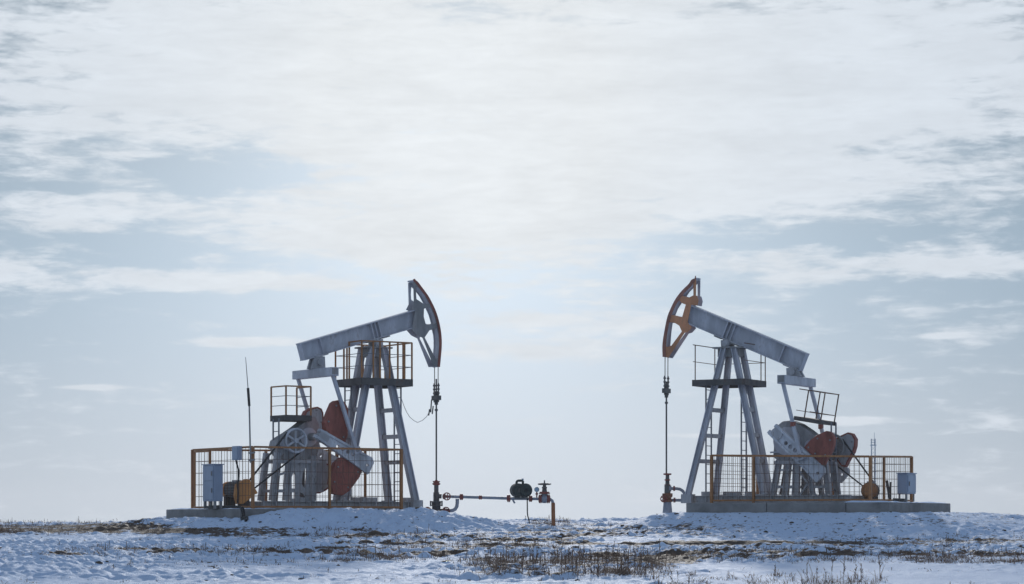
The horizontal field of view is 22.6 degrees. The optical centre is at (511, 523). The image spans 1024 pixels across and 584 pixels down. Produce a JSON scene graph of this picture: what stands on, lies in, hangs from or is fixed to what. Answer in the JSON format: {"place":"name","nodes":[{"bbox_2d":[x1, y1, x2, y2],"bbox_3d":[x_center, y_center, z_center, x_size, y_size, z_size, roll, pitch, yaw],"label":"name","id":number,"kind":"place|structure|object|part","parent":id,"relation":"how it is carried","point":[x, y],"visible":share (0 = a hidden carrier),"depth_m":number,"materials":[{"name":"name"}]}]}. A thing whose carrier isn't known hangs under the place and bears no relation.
{"place":"outdoors","nodes":[
{"label":"outdoors","id":0,"kind":"place"},
{"bbox_2d":[0,507,1023,583],"bbox_3d":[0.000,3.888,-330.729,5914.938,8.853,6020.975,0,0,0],"label":"ground","id":1,"kind":"structure","parent":0,"point":[62,568],"depth_m":60.12,"materials":[{"name":"white snow"}]},
{"bbox_2d":[226,505,247,521],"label":"ground cable","id":2,"kind":"object","parent":1,"relation":"on","point":[243,517],"visible":1,"depth_m":77.14,"materials":[{"name":"black rubber"}]},
{"bbox_2d":[166,508,401,518],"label":"concrete pad","id":3,"kind":"object","parent":1,"relation":"on","point":[231,513],"visible":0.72,"depth_m":78.74,"materials":[{"name":"grey concrete"}]},
{"bbox_2d":[202,464,223,508],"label":"control cabinet","id":4,"kind":"object","parent":3,"relation":"on","point":[213,482],"visible":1,"depth_m":78.44,"materials":[{"name":"grey metal"}]},
{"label":"door","id":5,"kind":"part","parent":4,"relation":"part of","materials":[{"name":"blue paint"}]},
{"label":"door","id":6,"kind":"part","parent":4,"relation":"part of","materials":[{"name":"blue paint"}]},
{"bbox_2d":[204,505,232,508],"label":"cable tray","id":7,"kind":"object","parent":3,"relation":"on","point":[210,507],"visible":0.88,"depth_m":78.43,"materials":[{"name":"metal"}]},
{"bbox_2d":[191,446,402,508],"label":"safety fence","id":8,"kind":"object","parent":3,"relation":"on","point":[209,461],"visible":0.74,"depth_m":79.59,"materials":[{"name":"metal"}]},
{"bbox_2d":[232,446,241,459],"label":"junction box","id":9,"kind":"object","parent":8,"relation":"attached to","point":[236,452],"visible":1,"depth_m":78.13,"materials":[{"name":"blue paint"}]},
{"bbox_2d":[235,460,239,503],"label":"power cable","id":10,"kind":"object","parent":9,"relation":"hanging from","point":[237,482],"visible":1,"depth_m":78.20,"materials":[{"name":"black rubber"}]},
{"bbox_2d":[245,357,254,462],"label":"whip antenna","id":11,"kind":"object","parent":8,"relation":"attached to","point":[249,405],"visible":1,"depth_m":77.52,"materials":[{"name":"grey paint"}]},
{"bbox_2d":[223,279,441,508],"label":"pumpjack","id":12,"kind":"object","parent":3,"relation":"on","point":[332,426],"visible":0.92,"depth_m":81.14,"materials":[{"name":"grey paint"}]},
{"bbox_2d":[425,480,458,512],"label":"wellhead","id":13,"kind":"object","parent":1,"relation":"on","point":[437,504],"visible":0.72,"depth_m":83.19,"materials":[{"name":"metal"}]},
{"bbox_2d":[442,480,555,525],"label":"flow line","id":14,"kind":"object","parent":1,"relation":"on","point":[543,497],"visible":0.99,"depth_m":83.23,"materials":[{"name":"paint"}]},
{"bbox_2d":[510,479,531,498],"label":"drum unit","id":15,"kind":"object","parent":14,"relation":"on","point":[523,490],"visible":1,"depth_m":83.08,"materials":[{"name":"black paint"}]},
{"bbox_2d":[0,507,1005,580],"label":"soil clods","id":16,"kind":"object","parent":1,"relation":"on","point":[100,562],"visible":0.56,"depth_m":70.63,"materials":[{"name":"brown soil"}]},
{"bbox_2d":[660,473,684,512],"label":"wellhead","id":17,"kind":"object","parent":1,"relation":"on","point":[666,496],"visible":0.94,"depth_m":82.98,"materials":[{"name":"paint"}]},
{"bbox_2d":[686,500,949,512],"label":"concrete pad","id":18,"kind":"object","parent":1,"relation":"on","point":[863,506],"visible":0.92,"depth_m":79.24,"materials":[{"name":"grey concrete"}]},
{"bbox_2d":[662,276,905,502],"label":"pumpjack","id":19,"kind":"object","parent":18,"relation":"on","point":[791,437],"visible":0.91,"depth_m":81.38,"materials":[{"name":"grey paint"}]},
{"bbox_2d":[710,454,912,502],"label":"safety fence","id":20,"kind":"object","parent":18,"relation":"on","point":[754,486],"visible":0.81,"depth_m":80.15,"materials":[{"name":"orange metal"}]},
{"bbox_2d":[896,473,916,501],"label":"control cabinet","id":21,"kind":"object","parent":18,"relation":"on","point":[906,483],"visible":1,"depth_m":80.37,"materials":[{"name":"grey metal"}]},
{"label":"door","id":22,"kind":"part","parent":21,"relation":"part of","materials":[{"name":"blue paint"}]},
{"bbox_2d":[870,432,875,480],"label":"lattice tower","id":23,"kind":"structure","parent":1,"relation":"on","point":[871,442],"depth_m":699.44,"materials":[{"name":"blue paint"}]},
{"bbox_2d":[0,507,1023,583],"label":"dry grass","id":24,"kind":"structure","parent":0,"point":[622,570],"depth_m":52.46,"materials":[{"name":"brown plant"}]},
{"bbox_2d":[0,0,1023,522],"label":"sky","id":25,"kind":"structure","parent":0,"point":[190,190],"materials":[{"name":"white"}]}
]}

